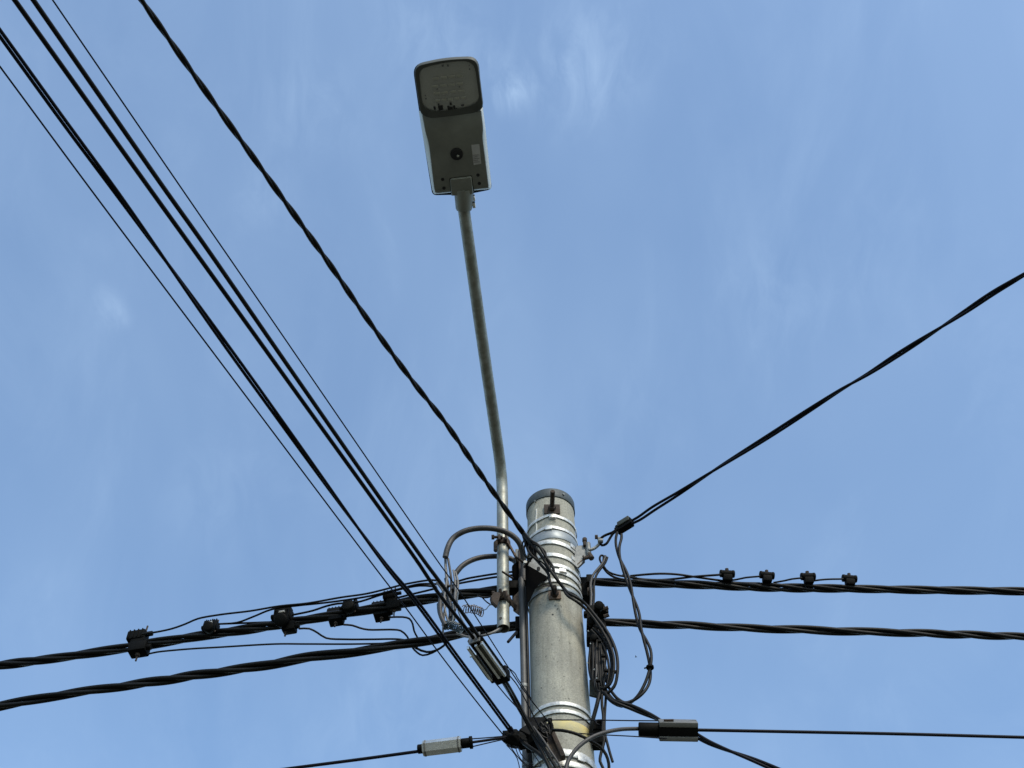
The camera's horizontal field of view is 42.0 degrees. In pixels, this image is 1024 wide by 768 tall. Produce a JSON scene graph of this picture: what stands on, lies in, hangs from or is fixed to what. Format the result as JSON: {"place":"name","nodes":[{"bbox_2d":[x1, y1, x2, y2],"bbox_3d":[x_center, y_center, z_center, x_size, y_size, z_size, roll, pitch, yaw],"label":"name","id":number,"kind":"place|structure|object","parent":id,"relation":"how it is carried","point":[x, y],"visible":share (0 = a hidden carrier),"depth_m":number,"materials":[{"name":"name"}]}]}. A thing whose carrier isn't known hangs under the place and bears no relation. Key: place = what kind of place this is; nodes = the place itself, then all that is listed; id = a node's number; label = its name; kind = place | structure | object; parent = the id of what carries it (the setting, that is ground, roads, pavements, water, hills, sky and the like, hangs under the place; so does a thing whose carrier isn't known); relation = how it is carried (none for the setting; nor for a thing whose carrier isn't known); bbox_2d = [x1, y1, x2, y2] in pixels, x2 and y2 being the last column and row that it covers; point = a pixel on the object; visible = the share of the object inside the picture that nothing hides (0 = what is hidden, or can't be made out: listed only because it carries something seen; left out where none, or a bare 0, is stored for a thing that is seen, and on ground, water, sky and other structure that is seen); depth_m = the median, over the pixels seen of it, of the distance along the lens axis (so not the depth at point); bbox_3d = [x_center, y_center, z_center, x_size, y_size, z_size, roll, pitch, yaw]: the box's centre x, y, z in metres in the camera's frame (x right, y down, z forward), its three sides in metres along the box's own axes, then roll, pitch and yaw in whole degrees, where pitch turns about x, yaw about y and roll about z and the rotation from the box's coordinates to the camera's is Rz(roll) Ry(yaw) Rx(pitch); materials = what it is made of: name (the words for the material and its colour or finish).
{"place":"outdoors","nodes":[
{"label":"outdoors","id":0,"kind":"place"},
{"bbox_2d":[52,0,548,721],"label":"overhead wire","id":1,"kind":"object","parent":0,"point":[282,336],"visible":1,"depth_m":3.65,"materials":[{"name":"black"}]},
{"bbox_2d":[467,632,509,684],"bbox_3d":[-0.077,0.916,4.431,0.059,0.057,0.221,-22,-57,14],"label":"splice closure","id":2,"kind":"object","parent":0,"point":[498,670],"visible":1,"depth_m":4.40,"materials":[{"name":"black plastic"}]},
{"bbox_2d":[12,0,474,638],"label":"overhead wire","id":3,"kind":"object","parent":2,"relation":"attached to","point":[200,258],"visible":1,"depth_m":3.58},
{"bbox_2d":[30,0,480,637],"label":"overhead wire","id":4,"kind":"object","parent":2,"relation":"attached to","point":[212,256],"visible":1,"depth_m":3.58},
{"bbox_2d":[469,650,493,682],"bbox_3d":[-0.093,0.953,4.500,0.039,0.031,0.155,-21,-56,14],"label":"splice closure","id":5,"kind":"object","parent":2,"relation":"attached to","point":[483,665],"visible":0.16,"depth_m":4.48,"materials":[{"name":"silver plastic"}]},
{"bbox_2d":[493,679,521,712],"bbox_3d":[-0.023,1.063,4.563,0.043,0.092,0.281,-22,-57,14],"label":"lead in cable","id":6,"kind":"object","parent":2,"relation":"attached to","point":[507,696],"visible":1,"depth_m":4.61,"materials":[{"name":"black rubber"}]},
{"bbox_2d":[506,666,531,698],"bbox_3d":[0.021,1.028,4.617,0.026,0.115,0.286,-13,-55,8],"label":"lead in cable","id":7,"kind":"object","parent":2,"relation":"attached to","point":[520,682],"visible":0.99,"depth_m":4.70,"materials":[{"name":"black rubber"}]},
{"bbox_2d":[510,676,540,728],"bbox_3d":[0.031,1.073,4.619,0.032,0.104,0.363,-16,-55,11],"label":"lead in cable","id":8,"kind":"object","parent":2,"relation":"attached to","point":[526,702],"visible":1,"depth_m":4.70,"materials":[{"name":"black rubber"}]},
{"bbox_2d":[502,683,550,767],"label":"lead in cable","id":9,"kind":"object","parent":2,"relation":"attached to","point":[546,761],"visible":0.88,"depth_m":4.57,"materials":[{"name":"black rubber"}]},
{"bbox_2d":[506,682,557,767],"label":"lead in cable","id":10,"kind":"object","parent":2,"relation":"attached to","point":[530,725],"visible":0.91,"depth_m":4.57,"materials":[{"name":"black rubber"}]},
{"bbox_2d":[533,726,561,767],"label":"lead in cable","id":11,"kind":"object","parent":10,"relation":"attached to","point":[547,746],"visible":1,"depth_m":4.53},
{"bbox_2d":[0,0,1023,767],"label":"sky","id":12,"kind":"structure","parent":0,"point":[699,223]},
{"bbox_2d":[638,719,697,741],"bbox_3d":[0.556,1.235,4.752,0.211,0.098,0.093,-1,-54,0],"label":"splice closure","id":13,"kind":"object","parent":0,"point":[679,730],"visible":0.98,"depth_m":4.72,"materials":[{"name":"black plastic"}]},
{"bbox_2d":[564,727,638,767],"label":"branch cable","id":14,"kind":"object","parent":13,"relation":"attached to","point":[584,742],"visible":1,"depth_m":4.62,"materials":[{"name":"grey rubber"}]},
{"bbox_2d":[580,733,666,738],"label":"support wire","id":15,"kind":"object","parent":13,"relation":"attached to","point":[626,736],"visible":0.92,"depth_m":4.72,"materials":[{"name":"black metal"}]},
{"bbox_2d":[698,733,779,767],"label":"drop cable","id":16,"kind":"object","parent":13,"relation":"attached to","point":[707,741],"visible":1,"depth_m":4.62,"materials":[{"name":"black rubber"}]},
{"bbox_2d":[698,728,1023,738],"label":"outgoing cable","id":17,"kind":"object","parent":13,"relation":"attached to","point":[861,733],"visible":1,"depth_m":4.77,"materials":[{"name":"black rubber"}]},
{"label":"ground","id":18,"kind":"structure","parent":0,"visible":0},
{"bbox_2d":[526,488,596,767],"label":"utility pole","id":19,"kind":"object","parent":18,"relation":"on","point":[559,688],"visible":0.71,"depth_m":5.26,"materials":[{"name":"concrete"}]},
{"bbox_2d":[138,0,523,534],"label":"service cable","id":20,"kind":"object","parent":19,"relation":"attached to","point":[208,95],"visible":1,"depth_m":4.77,"materials":[{"name":"black rubber"}]},
{"bbox_2d":[507,616,519,642],"bbox_3d":[0.018,1.005,5.373,0.044,0.230,0.164,-12,-55,8],"label":"cable anchor","id":21,"kind":"object","parent":19,"relation":"attached to","point":[516,633],"visible":0.78,"depth_m":5.43,"materials":[{"name":"black metal"}]},
{"bbox_2d":[0,621,514,710],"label":"bundled cable","id":22,"kind":"object","parent":21,"relation":"attached to","point":[300,658],"visible":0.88,"depth_m":5.61,"materials":[{"name":"black rubber"}]},
{"bbox_2d":[148,642,382,654],"bbox_3d":[-0.942,1.093,5.573,1.175,0.008,0.033,-3,-54,1],"label":"tap wire","id":23,"kind":"object","parent":22,"relation":"attached to","point":[262,645],"visible":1,"depth_m":5.57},
{"bbox_2d":[298,627,417,647],"bbox_3d":[-0.644,1.067,5.594,0.506,0.008,0.054,8,-55,-7],"label":"tap wire","id":24,"kind":"object","parent":22,"relation":"attached to","point":[315,631],"visible":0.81,"depth_m":5.59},
{"bbox_2d":[343,624,436,655],"bbox_3d":[-0.497,1.064,5.594,0.441,0.008,0.109,20,-57,-15],"label":"tap wire","id":25,"kind":"object","parent":22,"relation":"attached to","point":[403,632],"visible":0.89,"depth_m":5.56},
{"bbox_2d":[389,616,417,636],"bbox_3d":[-0.427,1.008,5.554,0.066,0.008,0.195,-35,-61,22],"label":"tap wire","id":26,"kind":"object","parent":22,"relation":"attached to","point":[411,621],"visible":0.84,"depth_m":5.53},
{"bbox_2d":[414,644,444,652],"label":"tap wire","id":27,"kind":"object","parent":22,"relation":"attached to","point":[431,651],"visible":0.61,"depth_m":5.64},
{"bbox_2d":[509,579,518,599],"bbox_3d":[0.024,0.865,5.648,0.076,0.081,0.090,-1,-54,0],"label":"cable anchor","id":28,"kind":"object","parent":19,"relation":"attached to","point":[513,587],"visible":0.41,"depth_m":5.60,"materials":[{"name":"black metal"}]},
{"bbox_2d":[0,585,496,669],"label":"bundled cable","id":29,"kind":"object","parent":28,"relation":"attached to","point":[244,629],"visible":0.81,"depth_m":5.78,"materials":[{"name":"black rubber"}]},
{"bbox_2d":[126,625,152,660],"bbox_3d":[-1.626,1.135,5.834,0.124,0.203,0.059,-10,-55,7],"label":"piercing connector","id":30,"kind":"object","parent":29,"relation":"attached to","point":[139,646],"visible":0.99,"depth_m":5.80,"materials":[{"name":"black plastic"}]},
{"bbox_2d":[142,579,436,634],"bbox_3d":[-0.969,0.950,5.726,1.337,0.009,0.044,-11,-55,7],"label":"tap wire","id":31,"kind":"object","parent":30,"relation":"attached to","point":[323,600],"visible":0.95,"depth_m":5.72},
{"bbox_2d":[201,618,219,633],"bbox_3d":[-1.315,1.051,5.780,0.076,0.100,0.074,-10,-55,6],"label":"piercing connector","id":32,"kind":"object","parent":29,"relation":"attached to","point":[212,626],"visible":1,"depth_m":5.75,"materials":[{"name":"black plastic"}]},
{"bbox_2d":[218,621,267,624],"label":"tap wire","id":33,"kind":"object","parent":29,"relation":"attached to","point":[245,622],"visible":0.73,"depth_m":5.78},
{"bbox_2d":[271,607,299,636],"bbox_3d":[-0.977,1.013,5.739,0.134,0.156,0.094,-1,-54,0],"label":"piercing connector","id":34,"kind":"object","parent":29,"relation":"attached to","point":[284,621],"visible":1,"depth_m":5.70,"materials":[{"name":"black plastic"}]},
{"bbox_2d":[327,606,346,626],"bbox_3d":[-0.754,1.003,5.747,0.094,0.152,0.061,-10,-55,7],"label":"piercing connector","id":35,"kind":"object","parent":29,"relation":"hanging from","point":[337,620],"visible":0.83,"depth_m":5.71,"materials":[{"name":"black plastic"}]},
{"bbox_2d":[339,599,358,613],"bbox_3d":[-0.704,0.957,5.723,0.083,0.102,0.087,-10,-55,7],"label":"piercing connector","id":36,"kind":"object","parent":29,"relation":"attached to","point":[349,606],"visible":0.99,"depth_m":5.68,"materials":[{"name":"black plastic"}]},
{"bbox_2d":[219,583,436,624],"bbox_3d":[-0.800,0.935,5.718,0.983,0.009,0.046,-12,-55,8],"label":"tap wire","id":37,"kind":"object","parent":36,"relation":"attached to","point":[342,600],"visible":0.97,"depth_m":5.72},
{"bbox_2d":[292,585,436,615],"bbox_3d":[-0.641,0.920,5.709,0.659,0.009,0.036,-12,-55,8],"label":"tap wire","id":38,"kind":"object","parent":36,"relation":"attached to","point":[325,606],"visible":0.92,"depth_m":5.72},
{"bbox_2d":[371,600,392,622],"bbox_3d":[-0.557,0.977,5.731,0.100,0.161,0.062,-10,-55,7],"label":"piercing connector","id":39,"kind":"object","parent":29,"relation":"hanging from","point":[380,616],"visible":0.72,"depth_m":5.69,"materials":[{"name":"black plastic"}]},
{"bbox_2d":[383,588,402,615],"bbox_3d":[-0.506,0.926,5.694,0.088,0.142,0.060,-10,-55,6],"label":"piercing connector","id":40,"kind":"object","parent":29,"relation":"attached to","point":[393,603],"visible":0.91,"depth_m":5.67,"materials":[{"name":"black plastic"}]},
{"bbox_2d":[397,588,433,598],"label":"tap wire","id":41,"kind":"object","parent":29,"relation":"attached to","point":[414,593],"visible":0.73,"depth_m":5.69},
{"bbox_2d":[490,534,549,609],"bbox_3d":[0.034,0.781,5.553,0.210,0.444,0.215,36,-62,-24],"label":"lamp bracket","id":42,"kind":"object","parent":19,"relation":"attached to","point":[536,574],"visible":0.81,"depth_m":5.52,"materials":[{"name":"metal"}]},
{"bbox_2d":[414,56,509,632],"bbox_3d":[-0.170,-0.167,5.375,0.268,1.408,1.880,-5,-54,3],"label":"street lamp","id":43,"kind":"object","parent":42,"relation":"attached to","point":[450,100],"visible":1,"depth_m":5.52,"materials":[{"name":"grey metal"}]},
{"bbox_2d":[456,625,503,637],"bbox_3d":[-0.133,0.990,5.341,0.204,0.103,0.048,-14,-55,9],"label":"feed cable","id":44,"kind":"object","parent":43,"relation":"attached to","point":[489,633],"visible":0.7,"depth_m":5.32,"materials":[{"name":"grey rubber"}]},
{"bbox_2d":[462,604,491,616],"bbox_3d":[-0.132,0.893,5.332,0.138,0.120,0.067,9,-55,-7],"label":"wire coil","id":45,"kind":"object","parent":42,"relation":"hanging from","point":[475,611],"visible":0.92,"depth_m":5.31,"materials":[{"name":"grey metal"}]},
{"bbox_2d":[443,525,525,582],"bbox_3d":[-0.104,0.696,5.629,0.365,0.217,0.108,13,-55,-10],"label":"flexible hose","id":46,"kind":"object","parent":42,"relation":"attached to","point":[461,532],"visible":0.88,"depth_m":5.67,"materials":[{"name":"grey plastic"}]},
{"bbox_2d":[436,558,465,633],"bbox_3d":[-0.248,0.843,5.415,0.131,0.459,0.053,-1,-54,0],"label":"wire tail bunch","id":47,"kind":"object","parent":46,"relation":"hanging from","point":[454,592],"visible":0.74,"depth_m":5.38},
{"bbox_2d":[443,620,463,633],"bbox_3d":[-0.231,0.957,5.239,0.083,0.076,0.038,-15,-55,10],"label":"wire coil","id":48,"kind":"object","parent":47,"relation":"hanging from","point":[452,627],"visible":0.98,"depth_m":5.23,"materials":[{"name":"grey metal"}]},
{"bbox_2d":[455,554,515,574],"bbox_3d":[-0.106,0.781,5.734,0.293,0.150,0.030,6,-54,-5],"label":"flexible hose","id":49,"kind":"object","parent":42,"relation":"attached to","point":[461,566],"visible":0.74,"depth_m":5.76,"materials":[{"name":"grey plastic"}]},
{"bbox_2d":[459,574,511,583],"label":"tap wire","id":50,"kind":"object","parent":42,"relation":"attached to","point":[480,579],"visible":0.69,"depth_m":5.70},
{"bbox_2d":[459,571,512,581],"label":"tap wire","id":51,"kind":"object","parent":42,"relation":"attached to","point":[472,577],"visible":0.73,"depth_m":5.70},
{"bbox_2d":[513,576,528,767],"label":"conduit riser","id":52,"kind":"object","parent":19,"relation":"attached to","point":[519,598],"visible":0.77,"depth_m":5.29,"materials":[{"name":"metal"}]},
{"bbox_2d":[502,721,541,767],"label":"taped knot","id":53,"kind":"object","parent":19,"relation":"attached to","point":[511,741],"visible":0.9,"depth_m":4.65,"materials":[{"name":"black plastic"}]},
{"bbox_2d":[0,66,503,735],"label":"overhead wire","id":54,"kind":"object","parent":53,"relation":"attached to","point":[234,380],"visible":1,"depth_m":3.73,"materials":[{"name":"black"}]},
{"bbox_2d":[0,27,513,732],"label":"overhead cable","id":55,"kind":"object","parent":53,"relation":"attached to","point":[52,105],"visible":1,"depth_m":3.70,"materials":[{"name":"black rubber"}]},
{"bbox_2d":[469,738,506,747],"bbox_3d":[-0.082,1.240,4.612,0.133,0.062,0.008,10,-55,-8],"label":"link cable","id":56,"kind":"object","parent":53,"relation":"attached to","point":[489,742],"visible":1,"depth_m":4.61,"materials":[{"name":"black rubber"}]},
{"bbox_2d":[472,735,505,738],"bbox_3d":[-0.083,1.227,4.631,0.133,0.039,0.008,10,-55,-8],"label":"link cable","id":57,"kind":"object","parent":53,"relation":"attached to","point":[488,737],"visible":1,"depth_m":4.62,"materials":[{"name":"black rubber"}]},
{"bbox_2d":[473,736,506,742],"bbox_3d":[-0.082,1.233,4.622,0.135,0.053,0.013,10,-55,-8],"label":"link cable","id":58,"kind":"object","parent":53,"relation":"attached to","point":[489,739],"visible":1,"depth_m":4.62,"materials":[{"name":"black rubber"}]},
{"bbox_2d":[417,736,472,756],"bbox_3d":[-0.229,1.247,4.598,0.195,0.053,0.056,-8,-54,5],"label":"splice closure","id":59,"kind":"object","parent":58,"relation":"attached to","point":[425,748],"visible":1,"depth_m":4.58,"materials":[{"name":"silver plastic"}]},
{"bbox_2d":[285,750,418,767],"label":"outgoing cable","id":60,"kind":"object","parent":59,"relation":"attached to","point":[359,759],"visible":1,"depth_m":4.61,"materials":[{"name":"black rubber"}]},
{"bbox_2d":[519,739,552,767],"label":"lead in cable","id":61,"kind":"object","parent":53,"relation":"attached to","point":[530,747],"visible":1,"depth_m":4.58,"materials":[{"name":"black rubber"}]},
{"bbox_2d":[524,586,532,767],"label":"down cable","id":62,"kind":"object","parent":19,"relation":"attached to","point":[527,662],"visible":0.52,"depth_m":5.23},
{"bbox_2d":[521,531,563,594],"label":"service cable tails","id":63,"kind":"object","parent":19,"relation":"attached to","point":[530,545],"visible":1,"depth_m":5.48,"materials":[{"name":"black rubber"}]},
{"bbox_2d":[526,717,564,762],"bbox_3d":[0.118,1.267,4.783,0.138,0.201,0.113,-1,-54,0],"label":"angle bracket","id":64,"kind":"object","parent":19,"relation":"attached to","point":[548,735],"visible":0.75,"depth_m":4.76,"materials":[{"name":"metal"}]},
{"bbox_2d":[551,728,609,767],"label":"branch cable","id":65,"kind":"object","parent":64,"relation":"attached to","point":[600,747],"visible":0.95,"depth_m":4.71,"materials":[{"name":"black rubber"}]},
{"bbox_2d":[552,719,695,720],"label":"support wire","id":66,"kind":"object","parent":64,"relation":"attached to","point":[599,720],"visible":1,"depth_m":4.80,"materials":[{"name":"black metal"}]},
{"bbox_2d":[544,490,559,513],"bbox_3d":[0.175,0.510,5.827,0.070,0.060,0.110,-1,-54,0],"label":"through bolt","id":67,"kind":"object","parent":19,"relation":"attached to","point":[552,507],"visible":1,"depth_m":5.83,"materials":[{"name":"metal"}]},
{"bbox_2d":[548,585,560,599],"bbox_3d":[0.173,0.841,5.411,0.052,0.044,0.055,-1,-54,0],"label":"through bolt","id":68,"kind":"object","parent":19,"relation":"attached to","point":[556,596],"visible":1,"depth_m":5.41,"materials":[{"name":"metal"}]},
{"bbox_2d":[580,574,592,604],"bbox_3d":[0.314,0.860,5.601,0.048,0.139,0.115,-1,-54,0],"label":"cable anchor","id":69,"kind":"object","parent":19,"relation":"attached to","point":[585,582],"visible":0.78,"depth_m":5.59,"materials":[{"name":"black metal"}]},
{"bbox_2d":[589,554,636,604],"bbox_3d":[0.426,0.833,5.568,0.228,0.323,0.036,14,-55,-11],"label":"looped cable end","id":70,"kind":"object","parent":69,"relation":"attached to","point":[603,562],"visible":0.95,"depth_m":5.61,"materials":[{"name":"grey rubber"}]},
{"bbox_2d":[574,535,602,568],"bbox_3d":[0.328,0.717,5.677,0.142,0.170,0.045,-20,-56,13],"label":"pole hook bracket","id":71,"kind":"object","parent":19,"relation":"attached to","point":[583,553],"visible":1,"depth_m":5.67,"materials":[{"name":"metal"}]},
{"bbox_2d":[599,516,633,546],"bbox_3d":[0.449,0.645,5.716,0.161,0.126,0.057,-20,-56,13],"label":"tension clamp","id":72,"kind":"object","parent":71,"relation":"attached to","point":[623,525],"visible":0.99,"depth_m":5.72,"materials":[{"name":"black plastic"}]},
{"bbox_2d":[603,531,653,703],"bbox_3d":[0.438,0.915,5.312,0.203,0.929,0.038,-9,-54,6],"label":"drop loop","id":73,"kind":"object","parent":72,"relation":"hanging from","point":[649,667],"visible":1,"depth_m":5.21,"materials":[{"name":"black plastic"}]},
{"bbox_2d":[603,691,660,719],"bbox_3d":[0.440,1.183,4.903,0.207,0.189,0.036,-15,-55,10],"label":"branch cable","id":74,"kind":"object","parent":73,"relation":"hanging from","point":[636,709],"visible":0.98,"depth_m":4.89,"materials":[{"name":"black rubber"}]},
{"bbox_2d":[632,272,1023,523],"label":"service cable","id":75,"kind":"object","parent":72,"relation":"attached to","point":[895,356],"visible":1,"depth_m":5.34,"materials":[{"name":"black rubber"}]},
{"bbox_2d":[590,719,601,750],"bbox_3d":[0.317,1.291,4.917,0.055,0.095,0.083,-1,-54,0],"label":"cable anchor","id":76,"kind":"object","parent":19,"relation":"attached to","point":[597,728],"visible":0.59,"depth_m":4.90,"materials":[{"name":"black metal"}]},
{"bbox_2d":[589,692,600,733],"bbox_3d":[0.305,1.219,4.943,0.026,0.160,0.071,39,-63,-25],"label":"branch cable","id":77,"kind":"object","parent":76,"relation":"attached to","point":[594,713],"visible":0.95,"depth_m":4.93,"materials":[{"name":"black rubber"}]},
{"bbox_2d":[598,694,604,767],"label":"branch cable","id":78,"kind":"object","parent":76,"relation":"attached to","point":[603,737],"visible":0.85,"depth_m":4.85,"materials":[{"name":"black rubber"}]},
{"bbox_2d":[584,601,612,697],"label":"cable clamp block","id":79,"kind":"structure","parent":19,"relation":"attached to","point":[600,609],"depth_m":5.32,"materials":[{"name":"black plastic"}]},
{"bbox_2d":[562,587,618,693],"bbox_3d":[0.300,0.998,5.207,0.207,0.544,0.079,9,-55,-7],"label":"slack cable loop","id":80,"kind":"object","parent":79,"relation":"attached to","point":[597,651],"visible":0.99,"depth_m":5.14,"materials":[{"name":"black plastic"}]},
{"bbox_2d":[604,697,613,762],"bbox_3d":[0.347,1.254,4.867,0.030,0.310,0.010,-1,-54,0],"label":"branch cable","id":81,"kind":"object","parent":80,"relation":"hanging from","point":[606,739],"visible":0.91,"depth_m":4.83,"materials":[{"name":"black rubber"}]},
{"bbox_2d":[593,578,1023,595],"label":"bundled cable","id":82,"kind":"object","parent":19,"relation":"attached to","point":[801,587],"visible":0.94,"depth_m":5.72,"materials":[{"name":"black rubber"}]},
{"bbox_2d":[622,574,720,579],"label":"tap wire","id":83,"kind":"object","parent":82,"relation":"attached to","point":[707,575],"visible":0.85,"depth_m":5.71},
{"bbox_2d":[630,573,757,582],"bbox_3d":[0.787,0.831,5.717,0.566,0.010,0.037,4,-54,-4],"label":"tap wire","id":84,"kind":"object","parent":82,"relation":"attached to","point":[677,574],"visible":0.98,"depth_m":5.70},
{"bbox_2d":[719,568,734,581],"bbox_3d":[0.925,0.823,5.729,0.064,0.062,0.043,3,-54,-3],"label":"tap connector","id":85,"kind":"object","parent":82,"relation":"attached to","point":[727,575],"visible":1,"depth_m":5.71,"materials":[{"name":"black plastic"}]},
{"bbox_2d":[732,575,759,580],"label":"tap wire","id":86,"kind":"object","parent":82,"relation":"attached to","point":[745,577],"visible":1,"depth_m":5.72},
{"bbox_2d":[759,569,774,582],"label":"tap connector","id":87,"kind":"object","parent":82,"relation":"attached to","point":[766,576],"visible":1,"depth_m":5.72,"materials":[{"name":"black plastic"}]},
{"bbox_2d":[773,577,801,582],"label":"tap wire","id":88,"kind":"object","parent":82,"relation":"attached to","point":[787,580],"visible":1,"depth_m":5.73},
{"bbox_2d":[800,571,815,583],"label":"tap connector","id":89,"kind":"object","parent":82,"relation":"attached to","point":[808,577],"visible":1,"depth_m":5.73,"materials":[{"name":"black plastic"}]},
{"bbox_2d":[814,578,843,581],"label":"tap wire","id":90,"kind":"object","parent":82,"relation":"attached to","point":[828,579],"visible":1,"depth_m":5.73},
{"bbox_2d":[841,573,857,585],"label":"tap connector","id":91,"kind":"object","parent":82,"relation":"attached to","point":[849,578],"visible":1,"depth_m":5.74,"materials":[{"name":"black plastic"}]},
{"bbox_2d":[604,618,1023,639],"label":"bundled cable","id":92,"kind":"object","parent":19,"relation":"attached to","point":[820,630],"visible":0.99,"depth_m":5.53,"materials":[{"name":"black rubber"}]}
]}

